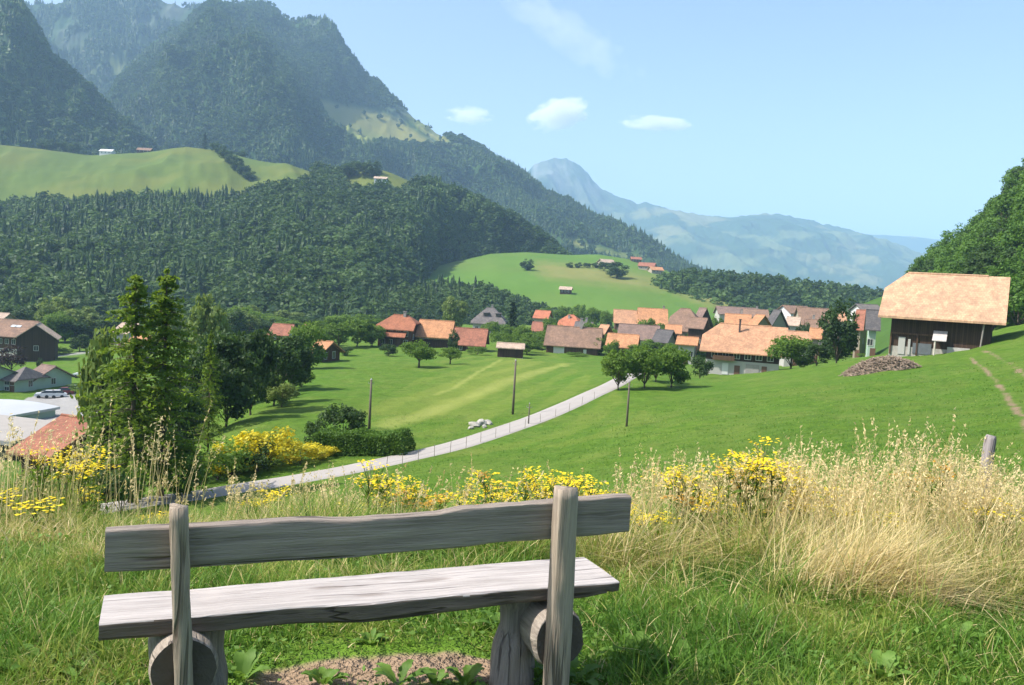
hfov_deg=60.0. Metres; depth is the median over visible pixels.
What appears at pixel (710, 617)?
short grass
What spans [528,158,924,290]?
mountain
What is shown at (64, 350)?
bush
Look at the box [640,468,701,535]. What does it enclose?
ragwort
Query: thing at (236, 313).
dark tree
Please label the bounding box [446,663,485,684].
weed
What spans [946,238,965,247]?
hillside tree
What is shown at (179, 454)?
bush
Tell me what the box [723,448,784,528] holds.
ragwort
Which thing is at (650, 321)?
bush
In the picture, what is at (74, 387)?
bush
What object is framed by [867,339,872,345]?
window
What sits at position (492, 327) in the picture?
broadleaf tree
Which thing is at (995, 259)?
hillside tree
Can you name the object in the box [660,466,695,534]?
ragwort
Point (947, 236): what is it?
hillside tree
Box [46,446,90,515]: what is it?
ragwort
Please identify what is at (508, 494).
ragwort
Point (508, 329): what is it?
broadleaf tree
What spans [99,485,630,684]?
bench
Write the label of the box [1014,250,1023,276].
hillside tree
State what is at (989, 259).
dark tree
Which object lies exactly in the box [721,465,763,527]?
ragwort
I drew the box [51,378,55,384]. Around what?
window
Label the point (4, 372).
house
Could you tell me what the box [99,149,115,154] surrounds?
farmhouse
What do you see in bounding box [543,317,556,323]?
broadleaf tree
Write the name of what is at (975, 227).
hillside tree
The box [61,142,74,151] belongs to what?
dark tree
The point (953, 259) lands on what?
hillside tree
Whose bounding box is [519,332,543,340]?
broadleaf tree
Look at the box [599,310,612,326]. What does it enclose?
broadleaf tree
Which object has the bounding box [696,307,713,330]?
house
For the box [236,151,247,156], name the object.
dark tree
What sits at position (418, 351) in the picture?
fruit tree
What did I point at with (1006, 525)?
ragwort
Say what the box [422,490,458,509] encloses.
ragwort
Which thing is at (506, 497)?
ragwort
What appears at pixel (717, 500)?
ragwort
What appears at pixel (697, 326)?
house
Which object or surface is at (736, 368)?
door
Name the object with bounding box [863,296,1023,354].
hillside
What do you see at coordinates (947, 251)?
hillside tree
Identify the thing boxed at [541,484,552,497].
ragwort
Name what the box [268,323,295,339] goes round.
house
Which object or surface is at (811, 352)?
dark tree
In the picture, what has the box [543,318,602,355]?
farmhouse
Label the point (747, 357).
window
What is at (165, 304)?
larch
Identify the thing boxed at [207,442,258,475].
yellow bush
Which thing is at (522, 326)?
bush
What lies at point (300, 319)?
dark tree
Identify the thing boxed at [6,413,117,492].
house
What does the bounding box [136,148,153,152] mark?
farmhouse
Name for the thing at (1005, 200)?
hillside tree
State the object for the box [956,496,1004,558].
ragwort
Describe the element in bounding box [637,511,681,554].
ragwort
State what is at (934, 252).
hillside tree
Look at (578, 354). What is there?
bush
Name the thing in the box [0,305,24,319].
dark tree
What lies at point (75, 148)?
dark tree
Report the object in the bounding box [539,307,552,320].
broadleaf tree
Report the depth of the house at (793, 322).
316.93 m
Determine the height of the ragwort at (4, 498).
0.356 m
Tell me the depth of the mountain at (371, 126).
1877.99 m
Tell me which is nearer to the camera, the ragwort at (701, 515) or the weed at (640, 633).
the weed at (640, 633)
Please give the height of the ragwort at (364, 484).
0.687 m
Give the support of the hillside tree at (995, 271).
on the hillside
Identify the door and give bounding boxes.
[9,382,13,391]
[553,346,563,352]
[722,363,727,374]
[734,365,739,373]
[745,364,758,372]
[761,366,766,371]
[869,348,875,355]
[897,337,905,353]
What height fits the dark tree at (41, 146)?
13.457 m
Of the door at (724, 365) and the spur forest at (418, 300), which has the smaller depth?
the door at (724, 365)
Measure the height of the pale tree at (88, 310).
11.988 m
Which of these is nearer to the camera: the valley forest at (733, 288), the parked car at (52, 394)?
the parked car at (52, 394)
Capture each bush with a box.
[0,465,52,512]
[14,469,101,516]
[57,468,135,515]
[58,347,74,353]
[67,384,98,391]
[102,462,148,514]
[149,441,212,495]
[188,443,252,479]
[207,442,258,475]
[229,426,303,466]
[237,441,279,471]
[278,440,327,463]
[287,372,315,386]
[302,418,328,444]
[314,445,339,458]
[316,403,367,429]
[339,346,353,354]
[378,343,397,355]
[465,346,487,354]
[489,331,507,342]
[502,333,517,341]
[512,342,529,352]
[514,331,533,339]
[518,324,531,331]
[520,336,539,351]
[538,339,545,350]
[566,352,589,356]
[583,321,598,327]
[594,336,605,351]
[603,340,619,352]
[636,317,655,324]
[691,355,713,378]
[695,350,705,363]
[795,322,810,331]
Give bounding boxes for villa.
[470,305,508,334]
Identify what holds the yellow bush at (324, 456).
on the ground at (468, 386)
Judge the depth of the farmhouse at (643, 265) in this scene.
745.48 m
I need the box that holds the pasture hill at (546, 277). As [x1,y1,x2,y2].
[425,252,736,326]
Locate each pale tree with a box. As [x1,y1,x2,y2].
[33,296,71,321]
[64,306,100,326]
[65,308,99,335]
[75,324,132,470]
[156,311,189,341]
[185,293,232,375]
[233,304,260,312]
[235,310,261,328]
[265,383,299,406]
[273,310,306,318]
[441,295,467,326]
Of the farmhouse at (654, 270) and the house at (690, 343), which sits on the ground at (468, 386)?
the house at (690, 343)
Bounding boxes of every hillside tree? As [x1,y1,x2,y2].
[914,254,932,270]
[925,240,950,257]
[927,246,946,266]
[928,268,942,272]
[931,257,960,272]
[933,254,954,268]
[938,244,962,258]
[939,222,967,246]
[939,255,982,273]
[945,255,961,265]
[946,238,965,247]
[957,235,1000,263]
[957,239,973,254]
[960,224,972,234]
[962,219,983,241]
[967,210,990,229]
[967,229,981,240]
[973,206,987,217]
[975,215,1003,240]
[982,222,1005,246]
[982,265,1000,276]
[986,197,1011,222]
[986,199,992,215]
[987,193,1002,205]
[987,206,995,217]
[990,210,1005,216]
[991,231,1004,244]
[992,246,1021,273]
[993,282,1017,329]
[994,184,1023,217]
[995,219,1023,253]
[997,271,1023,324]
[998,247,1023,286]
[999,166,1019,189]
[1004,169,1023,184]
[1005,166,1021,177]
[1007,207,1023,242]
[1009,192,1023,218]
[1013,179,1023,196]
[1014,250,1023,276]
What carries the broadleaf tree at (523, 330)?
on the ground at (468, 386)
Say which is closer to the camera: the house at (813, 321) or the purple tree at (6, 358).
the purple tree at (6, 358)
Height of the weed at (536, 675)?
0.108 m
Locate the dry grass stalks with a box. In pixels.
[0,396,1023,577]
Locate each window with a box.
[28,380,32,386]
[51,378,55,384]
[744,355,750,359]
[756,355,762,360]
[767,356,773,361]
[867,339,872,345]
[912,343,931,354]
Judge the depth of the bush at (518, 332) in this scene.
251.34 m
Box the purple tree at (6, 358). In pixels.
[0,344,28,369]
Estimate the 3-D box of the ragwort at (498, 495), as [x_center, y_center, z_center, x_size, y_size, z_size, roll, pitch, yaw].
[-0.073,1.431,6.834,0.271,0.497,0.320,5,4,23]
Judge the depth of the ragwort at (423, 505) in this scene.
7.71 m
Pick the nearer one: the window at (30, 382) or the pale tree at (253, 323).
the window at (30, 382)
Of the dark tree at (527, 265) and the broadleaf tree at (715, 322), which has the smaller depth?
the broadleaf tree at (715, 322)
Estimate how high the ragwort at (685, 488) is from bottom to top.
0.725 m
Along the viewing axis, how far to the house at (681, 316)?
296.84 m
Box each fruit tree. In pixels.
[399,339,438,367]
[438,347,462,363]
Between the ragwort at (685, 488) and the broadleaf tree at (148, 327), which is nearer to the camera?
the ragwort at (685, 488)
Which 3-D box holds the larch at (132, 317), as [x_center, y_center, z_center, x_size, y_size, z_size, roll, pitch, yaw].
[-20.278,2.815,48.227,9.901,13.043,8.713,1,4,-26]
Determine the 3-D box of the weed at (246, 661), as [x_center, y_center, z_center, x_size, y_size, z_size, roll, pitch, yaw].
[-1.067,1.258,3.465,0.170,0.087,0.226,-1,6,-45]
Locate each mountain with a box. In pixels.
[0,13,141,153]
[32,0,195,95]
[118,0,679,271]
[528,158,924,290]
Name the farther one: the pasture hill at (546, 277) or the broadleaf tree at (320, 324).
the pasture hill at (546, 277)
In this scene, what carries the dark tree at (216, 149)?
on the forest hill at (29, 172)
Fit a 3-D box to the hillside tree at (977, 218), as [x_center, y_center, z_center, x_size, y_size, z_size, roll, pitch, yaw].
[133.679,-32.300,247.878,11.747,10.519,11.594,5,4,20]
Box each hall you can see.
[0,399,59,418]
[0,415,50,459]
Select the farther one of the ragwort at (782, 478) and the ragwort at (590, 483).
the ragwort at (590, 483)
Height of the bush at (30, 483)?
3.679 m
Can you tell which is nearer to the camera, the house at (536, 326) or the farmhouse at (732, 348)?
the farmhouse at (732, 348)
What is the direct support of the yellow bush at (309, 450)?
on the ground at (468, 386)
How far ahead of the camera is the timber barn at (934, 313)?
112.75 m
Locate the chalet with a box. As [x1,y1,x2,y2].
[0,318,38,357]
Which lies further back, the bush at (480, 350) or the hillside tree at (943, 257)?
the hillside tree at (943, 257)
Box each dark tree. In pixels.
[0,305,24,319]
[0,307,24,317]
[14,302,42,320]
[36,138,45,148]
[36,358,43,366]
[43,139,58,149]
[48,321,89,341]
[57,142,66,150]
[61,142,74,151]
[67,143,80,152]
[68,334,89,351]
[86,326,108,337]
[95,315,126,335]
[97,373,153,472]
[104,308,127,328]
[136,374,206,458]
[158,337,217,441]
[181,307,193,330]
[198,333,262,426]
[209,141,221,150]
[214,145,226,154]
[214,312,242,338]
[218,148,231,158]
[218,329,246,372]
[222,308,248,335]
[222,327,281,414]
[223,153,237,163]
[227,313,247,330]
[230,157,244,169]
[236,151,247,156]
[236,165,250,173]
[242,170,256,179]
[250,318,276,330]
[260,329,302,405]
[278,334,318,386]
[285,316,316,322]
[339,162,359,177]
[352,161,371,175]
[361,159,381,175]
[375,314,390,318]
[447,329,459,347]
[519,258,533,269]
[566,262,573,267]
[598,261,609,270]
[605,261,629,277]
[803,343,830,365]
[816,297,859,362]
[906,257,936,272]
[959,241,1003,275]
[959,266,986,274]
[973,250,1002,275]
[975,218,1007,245]
[992,242,1023,253]
[996,247,1023,276]
[1002,209,1012,227]
[1004,183,1021,194]
[1009,165,1023,186]
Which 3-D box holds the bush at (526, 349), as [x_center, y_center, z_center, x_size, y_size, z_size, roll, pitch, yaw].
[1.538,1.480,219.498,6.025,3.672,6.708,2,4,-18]
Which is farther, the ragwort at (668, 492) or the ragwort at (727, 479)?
the ragwort at (668, 492)
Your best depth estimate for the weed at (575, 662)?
3.56 m
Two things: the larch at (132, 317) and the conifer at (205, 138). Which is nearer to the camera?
the larch at (132, 317)
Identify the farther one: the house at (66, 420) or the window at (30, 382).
the window at (30, 382)
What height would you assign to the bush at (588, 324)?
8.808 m
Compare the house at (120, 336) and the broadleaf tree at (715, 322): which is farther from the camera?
the broadleaf tree at (715, 322)
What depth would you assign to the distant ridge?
8847.09 m
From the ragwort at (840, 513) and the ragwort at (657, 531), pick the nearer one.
the ragwort at (657, 531)
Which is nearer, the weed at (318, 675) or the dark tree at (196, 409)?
the weed at (318, 675)
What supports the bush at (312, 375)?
on the ground at (468, 386)
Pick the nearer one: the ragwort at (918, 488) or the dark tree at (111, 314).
the ragwort at (918, 488)
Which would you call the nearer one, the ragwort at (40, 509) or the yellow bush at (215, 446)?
the ragwort at (40, 509)
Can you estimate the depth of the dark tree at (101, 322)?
297.48 m
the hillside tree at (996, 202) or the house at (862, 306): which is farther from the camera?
the house at (862, 306)
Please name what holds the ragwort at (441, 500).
on the ground at (468, 386)
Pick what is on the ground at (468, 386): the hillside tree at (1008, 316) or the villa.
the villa
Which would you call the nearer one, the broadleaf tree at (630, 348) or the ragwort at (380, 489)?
the ragwort at (380, 489)
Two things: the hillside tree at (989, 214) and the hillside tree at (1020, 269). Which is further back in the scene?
the hillside tree at (989, 214)
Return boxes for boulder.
[468,422,479,426]
[477,419,487,424]
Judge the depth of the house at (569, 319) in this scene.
332.48 m
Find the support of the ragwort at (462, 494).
on the ground at (468, 386)
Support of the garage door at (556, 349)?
in the farmhouse at (565, 339)
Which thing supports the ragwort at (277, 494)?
on the ground at (468, 386)
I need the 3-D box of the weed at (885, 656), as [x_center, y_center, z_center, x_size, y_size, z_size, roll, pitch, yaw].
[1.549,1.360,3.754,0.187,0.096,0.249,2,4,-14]
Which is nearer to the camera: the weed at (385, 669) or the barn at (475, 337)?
the weed at (385, 669)
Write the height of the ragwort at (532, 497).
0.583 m
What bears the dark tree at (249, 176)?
on the forest hill at (29, 172)
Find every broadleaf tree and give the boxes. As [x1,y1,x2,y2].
[42,310,74,342]
[138,319,157,335]
[225,305,259,328]
[248,310,270,330]
[264,316,287,323]
[274,320,303,327]
[288,321,328,365]
[314,320,332,340]
[322,322,356,345]
[323,314,354,324]
[341,318,376,346]
[353,313,382,324]
[360,325,386,345]
[480,321,500,336]
[500,325,516,335]
[511,327,530,334]
[513,337,541,353]
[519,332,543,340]
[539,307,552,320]
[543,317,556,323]
[543,321,557,331]
[553,305,570,322]
[569,304,586,319]
[583,307,601,323]
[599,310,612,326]
[600,348,638,389]
[627,344,649,353]
[629,344,668,387]
[641,339,663,351]
[649,347,668,381]
[653,345,693,386]
[711,317,723,328]
[764,335,815,368]
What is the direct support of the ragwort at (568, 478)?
on the ground at (468, 386)
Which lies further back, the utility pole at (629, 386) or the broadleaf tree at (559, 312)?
the broadleaf tree at (559, 312)
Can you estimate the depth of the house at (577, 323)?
299.31 m
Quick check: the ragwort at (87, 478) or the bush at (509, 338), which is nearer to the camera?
the ragwort at (87, 478)
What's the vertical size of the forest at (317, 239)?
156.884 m
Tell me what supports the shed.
on the ground at (468, 386)
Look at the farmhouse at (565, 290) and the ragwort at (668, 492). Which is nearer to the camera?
the ragwort at (668, 492)
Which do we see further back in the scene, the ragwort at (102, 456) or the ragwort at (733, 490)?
the ragwort at (102, 456)
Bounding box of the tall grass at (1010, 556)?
[0,440,1023,657]
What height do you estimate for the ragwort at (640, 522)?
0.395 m
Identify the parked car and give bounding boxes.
[34,390,57,398]
[42,390,66,397]
[54,387,73,394]
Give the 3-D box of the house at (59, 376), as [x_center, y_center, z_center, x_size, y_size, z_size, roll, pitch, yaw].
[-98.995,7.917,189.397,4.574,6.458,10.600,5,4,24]
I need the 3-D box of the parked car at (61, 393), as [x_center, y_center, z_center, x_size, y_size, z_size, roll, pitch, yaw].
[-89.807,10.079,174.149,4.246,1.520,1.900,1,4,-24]
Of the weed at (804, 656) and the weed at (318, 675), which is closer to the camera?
the weed at (318, 675)
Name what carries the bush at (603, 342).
on the ground at (468, 386)
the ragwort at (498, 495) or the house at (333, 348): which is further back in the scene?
the house at (333, 348)
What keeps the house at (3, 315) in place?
on the ground at (468, 386)
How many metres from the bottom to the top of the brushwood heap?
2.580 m
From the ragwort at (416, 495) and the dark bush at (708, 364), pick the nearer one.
the ragwort at (416, 495)
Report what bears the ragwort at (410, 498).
on the ground at (468, 386)
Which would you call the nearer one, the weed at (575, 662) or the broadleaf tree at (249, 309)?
the weed at (575, 662)
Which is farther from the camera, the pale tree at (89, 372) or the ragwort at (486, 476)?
the pale tree at (89, 372)
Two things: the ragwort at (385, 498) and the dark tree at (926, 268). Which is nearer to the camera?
the ragwort at (385, 498)
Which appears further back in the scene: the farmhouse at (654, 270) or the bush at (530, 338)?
the farmhouse at (654, 270)
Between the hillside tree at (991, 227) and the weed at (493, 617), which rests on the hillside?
the hillside tree at (991, 227)
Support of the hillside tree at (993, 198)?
on the hillside
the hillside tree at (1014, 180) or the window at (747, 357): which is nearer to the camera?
the window at (747, 357)
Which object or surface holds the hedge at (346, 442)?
on the ground at (468, 386)
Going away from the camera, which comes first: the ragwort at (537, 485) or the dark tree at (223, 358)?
the ragwort at (537, 485)
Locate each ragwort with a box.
[0,487,25,524]
[7,496,65,527]
[20,446,68,516]
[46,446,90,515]
[48,458,76,510]
[56,460,119,519]
[58,445,104,512]
[69,452,96,504]
[71,448,110,518]
[77,485,106,517]
[238,496,270,512]
[256,488,280,510]
[258,484,297,513]
[347,459,389,513]
[354,475,404,514]
[360,463,393,511]
[372,491,396,506]
[383,485,403,509]
[388,484,429,512]
[391,489,409,512]
[403,475,431,509]
[407,495,438,511]
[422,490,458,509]
[428,492,453,510]
[448,483,474,504]
[456,477,483,504]
[470,485,505,503]
[472,469,511,503]
[477,471,501,500]
[488,487,516,502]
[490,492,504,501]
[491,479,525,501]
[512,466,543,500]
[520,490,540,500]
[522,474,555,498]
[529,469,578,499]
[531,486,550,499]
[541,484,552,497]
[544,474,597,491]
[552,471,582,487]
[573,486,596,495]
[576,480,614,494]
[578,474,610,494]
[630,509,662,563]
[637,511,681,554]
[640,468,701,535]
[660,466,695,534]
[660,494,708,557]
[661,473,707,543]
[664,464,708,547]
[685,494,718,550]
[698,485,734,531]
[699,454,762,545]
[713,466,753,538]
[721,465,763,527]
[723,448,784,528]
[730,453,774,543]
[732,436,781,530]
[746,457,800,531]
[767,460,804,524]
[772,487,811,526]
[772,487,820,527]
[777,474,809,529]
[785,477,816,537]
[787,500,829,539]
[812,486,843,524]
[820,504,864,529]
[869,511,906,539]
[889,469,916,525]
[897,472,937,511]
[919,460,956,538]
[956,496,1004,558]
[981,503,1023,559]
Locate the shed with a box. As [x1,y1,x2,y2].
[496,342,524,358]
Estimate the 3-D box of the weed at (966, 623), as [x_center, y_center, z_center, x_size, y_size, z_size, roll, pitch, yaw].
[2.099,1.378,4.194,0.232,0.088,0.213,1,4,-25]
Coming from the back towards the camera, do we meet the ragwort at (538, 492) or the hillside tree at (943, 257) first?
the hillside tree at (943, 257)
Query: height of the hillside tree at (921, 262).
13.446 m
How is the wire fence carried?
on the ground at (468, 386)
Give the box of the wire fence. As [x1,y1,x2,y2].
[369,392,594,474]
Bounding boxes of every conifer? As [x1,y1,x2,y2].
[201,132,207,148]
[499,301,519,331]
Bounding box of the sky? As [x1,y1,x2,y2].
[24,0,1023,240]
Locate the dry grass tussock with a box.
[714,496,1023,656]
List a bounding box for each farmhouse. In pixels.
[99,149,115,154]
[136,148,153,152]
[372,311,420,346]
[374,176,387,182]
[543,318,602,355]
[559,286,572,293]
[597,259,613,266]
[630,257,641,262]
[637,262,656,270]
[647,266,663,273]
[699,319,787,374]
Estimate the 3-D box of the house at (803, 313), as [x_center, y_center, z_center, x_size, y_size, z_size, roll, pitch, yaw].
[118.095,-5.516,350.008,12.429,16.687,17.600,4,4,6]
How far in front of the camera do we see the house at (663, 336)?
253.24 m
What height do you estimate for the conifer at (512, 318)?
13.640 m
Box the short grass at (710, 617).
[0,509,1023,684]
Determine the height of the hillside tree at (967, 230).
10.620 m
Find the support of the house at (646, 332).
on the ground at (468, 386)
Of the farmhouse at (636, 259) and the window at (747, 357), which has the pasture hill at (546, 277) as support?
the farmhouse at (636, 259)
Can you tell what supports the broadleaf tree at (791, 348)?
on the ground at (468, 386)
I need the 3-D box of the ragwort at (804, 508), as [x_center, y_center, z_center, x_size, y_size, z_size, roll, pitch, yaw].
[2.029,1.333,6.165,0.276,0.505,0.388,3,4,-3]
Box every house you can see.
[0,312,18,319]
[0,366,17,389]
[0,367,50,391]
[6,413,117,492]
[13,322,61,361]
[33,364,76,387]
[113,322,145,346]
[129,335,155,361]
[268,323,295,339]
[312,340,344,361]
[531,321,543,332]
[532,310,552,321]
[557,314,579,325]
[574,318,593,326]
[599,324,612,336]
[605,332,639,353]
[617,323,659,342]
[637,306,667,324]
[651,329,676,348]
[668,308,697,335]
[675,336,699,364]
[685,317,710,354]
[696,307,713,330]
[713,306,758,320]
[724,309,751,323]
[740,306,768,317]
[748,314,772,326]
[768,309,789,328]
[778,305,806,318]
[779,330,811,366]
[786,316,800,330]
[793,307,830,334]
[804,315,827,355]
[809,327,822,363]
[837,312,846,325]
[848,303,879,319]
[852,309,866,357]
[864,309,880,356]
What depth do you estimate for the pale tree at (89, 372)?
61.64 m
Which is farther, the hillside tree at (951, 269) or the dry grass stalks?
the hillside tree at (951, 269)
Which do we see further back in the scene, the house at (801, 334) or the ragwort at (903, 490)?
the house at (801, 334)
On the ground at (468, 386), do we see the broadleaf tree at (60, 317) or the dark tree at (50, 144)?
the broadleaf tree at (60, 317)
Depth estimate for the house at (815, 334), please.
207.40 m
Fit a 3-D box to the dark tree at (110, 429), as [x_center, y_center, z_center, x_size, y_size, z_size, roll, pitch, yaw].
[-28.451,6.191,64.712,4.885,9.276,5.094,5,4,27]
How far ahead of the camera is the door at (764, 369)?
161.25 m
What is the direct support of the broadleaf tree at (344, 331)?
on the ground at (468, 386)
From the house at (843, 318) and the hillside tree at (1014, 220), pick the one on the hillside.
the hillside tree at (1014, 220)
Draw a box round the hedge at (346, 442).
[305,426,416,456]
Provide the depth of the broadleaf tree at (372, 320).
322.24 m
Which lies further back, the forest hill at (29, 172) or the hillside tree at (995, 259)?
the forest hill at (29, 172)
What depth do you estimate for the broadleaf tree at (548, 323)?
283.59 m
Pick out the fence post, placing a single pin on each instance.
(989, 443)
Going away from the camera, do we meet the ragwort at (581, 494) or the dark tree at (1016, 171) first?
the ragwort at (581, 494)
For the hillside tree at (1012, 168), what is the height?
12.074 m
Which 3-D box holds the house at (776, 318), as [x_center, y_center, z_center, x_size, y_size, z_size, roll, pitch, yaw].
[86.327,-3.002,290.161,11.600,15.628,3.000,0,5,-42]
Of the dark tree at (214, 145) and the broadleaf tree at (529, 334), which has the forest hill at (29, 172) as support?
the dark tree at (214, 145)
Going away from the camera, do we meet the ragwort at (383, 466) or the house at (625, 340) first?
the ragwort at (383, 466)
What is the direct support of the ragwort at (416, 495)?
on the ground at (468, 386)
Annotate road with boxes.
[101,373,638,513]
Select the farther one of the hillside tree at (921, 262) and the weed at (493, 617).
the hillside tree at (921, 262)
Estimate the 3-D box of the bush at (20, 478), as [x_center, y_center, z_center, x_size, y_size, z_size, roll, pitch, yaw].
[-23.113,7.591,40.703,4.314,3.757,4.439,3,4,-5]
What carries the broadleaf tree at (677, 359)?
on the ground at (468, 386)
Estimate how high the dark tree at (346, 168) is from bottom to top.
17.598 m
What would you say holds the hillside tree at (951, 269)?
on the hillside
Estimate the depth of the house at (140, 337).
224.56 m
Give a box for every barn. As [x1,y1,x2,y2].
[415,319,455,347]
[454,327,489,351]
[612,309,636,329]
[665,324,681,335]
[878,272,1010,356]
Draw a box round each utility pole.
[368,378,373,428]
[512,359,516,414]
[527,402,531,423]
[626,380,632,426]
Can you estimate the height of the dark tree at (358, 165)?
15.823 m
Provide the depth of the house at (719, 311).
397.30 m
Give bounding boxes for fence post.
[979,434,996,530]
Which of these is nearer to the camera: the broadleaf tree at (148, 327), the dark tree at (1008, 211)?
the dark tree at (1008, 211)
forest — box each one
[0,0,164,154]
[0,160,574,319]
[24,0,203,93]
[104,0,713,272]
[304,274,613,328]
[650,267,883,320]
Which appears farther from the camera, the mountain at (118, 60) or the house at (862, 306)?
the mountain at (118, 60)
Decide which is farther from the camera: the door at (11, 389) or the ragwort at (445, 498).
the door at (11, 389)
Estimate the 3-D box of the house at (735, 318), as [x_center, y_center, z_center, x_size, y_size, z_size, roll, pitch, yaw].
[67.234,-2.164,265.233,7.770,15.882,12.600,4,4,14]
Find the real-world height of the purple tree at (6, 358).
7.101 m
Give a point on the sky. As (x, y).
(872, 117)
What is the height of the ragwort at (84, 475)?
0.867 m
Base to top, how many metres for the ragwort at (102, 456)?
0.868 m
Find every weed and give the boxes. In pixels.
[0,643,84,677]
[226,648,270,680]
[301,666,349,684]
[352,628,384,643]
[372,659,435,684]
[419,667,450,684]
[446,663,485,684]
[471,610,499,626]
[532,660,577,682]
[535,657,604,684]
[598,631,659,659]
[642,639,721,671]
[786,651,818,668]
[843,649,913,679]
[923,621,986,643]
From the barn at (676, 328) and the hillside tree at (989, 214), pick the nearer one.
the hillside tree at (989, 214)
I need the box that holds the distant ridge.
[866,234,945,253]
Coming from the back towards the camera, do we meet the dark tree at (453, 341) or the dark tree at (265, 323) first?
the dark tree at (265, 323)
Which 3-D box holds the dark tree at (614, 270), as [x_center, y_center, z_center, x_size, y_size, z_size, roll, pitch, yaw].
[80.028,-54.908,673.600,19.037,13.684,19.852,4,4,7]
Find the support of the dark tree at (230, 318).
on the ground at (468, 386)
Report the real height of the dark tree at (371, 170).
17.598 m
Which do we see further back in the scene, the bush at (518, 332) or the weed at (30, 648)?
the bush at (518, 332)
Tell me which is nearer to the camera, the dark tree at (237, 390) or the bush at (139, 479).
the bush at (139, 479)
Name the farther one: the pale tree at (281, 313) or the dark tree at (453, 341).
the pale tree at (281, 313)
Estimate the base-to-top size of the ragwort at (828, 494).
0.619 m
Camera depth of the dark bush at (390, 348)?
192.28 m
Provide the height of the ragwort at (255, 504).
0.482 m
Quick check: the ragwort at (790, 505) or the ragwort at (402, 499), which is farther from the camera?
the ragwort at (402, 499)
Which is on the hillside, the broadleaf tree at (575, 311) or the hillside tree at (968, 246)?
the hillside tree at (968, 246)
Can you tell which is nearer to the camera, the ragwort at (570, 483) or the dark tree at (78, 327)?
the ragwort at (570, 483)
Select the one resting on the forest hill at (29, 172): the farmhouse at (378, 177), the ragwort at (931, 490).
the farmhouse at (378, 177)
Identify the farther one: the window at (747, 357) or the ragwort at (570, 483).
the window at (747, 357)
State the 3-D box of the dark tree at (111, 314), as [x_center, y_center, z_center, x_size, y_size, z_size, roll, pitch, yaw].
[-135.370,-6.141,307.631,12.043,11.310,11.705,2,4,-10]
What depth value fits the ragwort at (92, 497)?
6.83 m
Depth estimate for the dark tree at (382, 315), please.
376.63 m
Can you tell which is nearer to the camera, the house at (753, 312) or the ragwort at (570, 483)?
the ragwort at (570, 483)
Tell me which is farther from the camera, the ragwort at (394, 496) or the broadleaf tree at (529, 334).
the broadleaf tree at (529, 334)
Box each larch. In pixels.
[40,274,229,502]
[101,268,242,496]
[187,330,232,451]
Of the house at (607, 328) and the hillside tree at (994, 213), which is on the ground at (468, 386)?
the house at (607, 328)
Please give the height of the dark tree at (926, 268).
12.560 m
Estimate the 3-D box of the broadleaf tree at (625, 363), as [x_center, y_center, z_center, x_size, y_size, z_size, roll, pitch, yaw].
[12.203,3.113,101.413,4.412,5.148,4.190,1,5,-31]
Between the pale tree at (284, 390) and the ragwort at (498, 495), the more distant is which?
the pale tree at (284, 390)
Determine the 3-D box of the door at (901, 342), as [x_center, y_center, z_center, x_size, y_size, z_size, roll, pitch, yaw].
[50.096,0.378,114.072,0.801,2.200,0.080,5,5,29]
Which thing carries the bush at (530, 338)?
on the ground at (468, 386)
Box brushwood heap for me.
[838,354,921,376]
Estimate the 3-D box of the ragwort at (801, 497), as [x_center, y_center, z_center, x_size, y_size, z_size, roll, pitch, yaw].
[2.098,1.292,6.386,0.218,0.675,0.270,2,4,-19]
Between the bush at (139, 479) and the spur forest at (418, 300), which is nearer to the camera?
the bush at (139, 479)
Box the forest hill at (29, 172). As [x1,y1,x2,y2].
[0,145,543,263]
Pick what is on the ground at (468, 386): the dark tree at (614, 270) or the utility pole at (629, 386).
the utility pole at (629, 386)
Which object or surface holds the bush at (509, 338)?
on the ground at (468, 386)
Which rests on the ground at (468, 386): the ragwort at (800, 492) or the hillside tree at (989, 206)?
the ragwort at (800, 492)
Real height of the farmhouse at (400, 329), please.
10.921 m
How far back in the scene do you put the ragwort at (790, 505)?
6.34 m
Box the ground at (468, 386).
[0,324,1023,684]
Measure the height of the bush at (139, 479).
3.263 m
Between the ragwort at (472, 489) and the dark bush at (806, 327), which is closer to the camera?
the ragwort at (472, 489)
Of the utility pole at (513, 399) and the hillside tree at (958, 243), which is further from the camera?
the hillside tree at (958, 243)
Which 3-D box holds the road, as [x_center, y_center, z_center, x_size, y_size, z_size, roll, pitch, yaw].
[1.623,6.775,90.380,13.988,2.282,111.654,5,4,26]
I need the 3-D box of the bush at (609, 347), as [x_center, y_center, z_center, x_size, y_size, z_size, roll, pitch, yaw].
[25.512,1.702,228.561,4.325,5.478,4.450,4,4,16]
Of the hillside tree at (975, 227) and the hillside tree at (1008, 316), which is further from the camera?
the hillside tree at (975, 227)
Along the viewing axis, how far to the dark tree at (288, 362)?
95.60 m
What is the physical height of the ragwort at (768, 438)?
0.952 m
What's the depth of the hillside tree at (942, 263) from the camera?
205.88 m
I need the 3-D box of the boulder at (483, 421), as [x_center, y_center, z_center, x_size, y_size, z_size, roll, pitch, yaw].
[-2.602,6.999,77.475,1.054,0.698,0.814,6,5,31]
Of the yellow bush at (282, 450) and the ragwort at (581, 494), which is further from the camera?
the yellow bush at (282, 450)
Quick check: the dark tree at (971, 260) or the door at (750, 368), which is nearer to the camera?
the door at (750, 368)

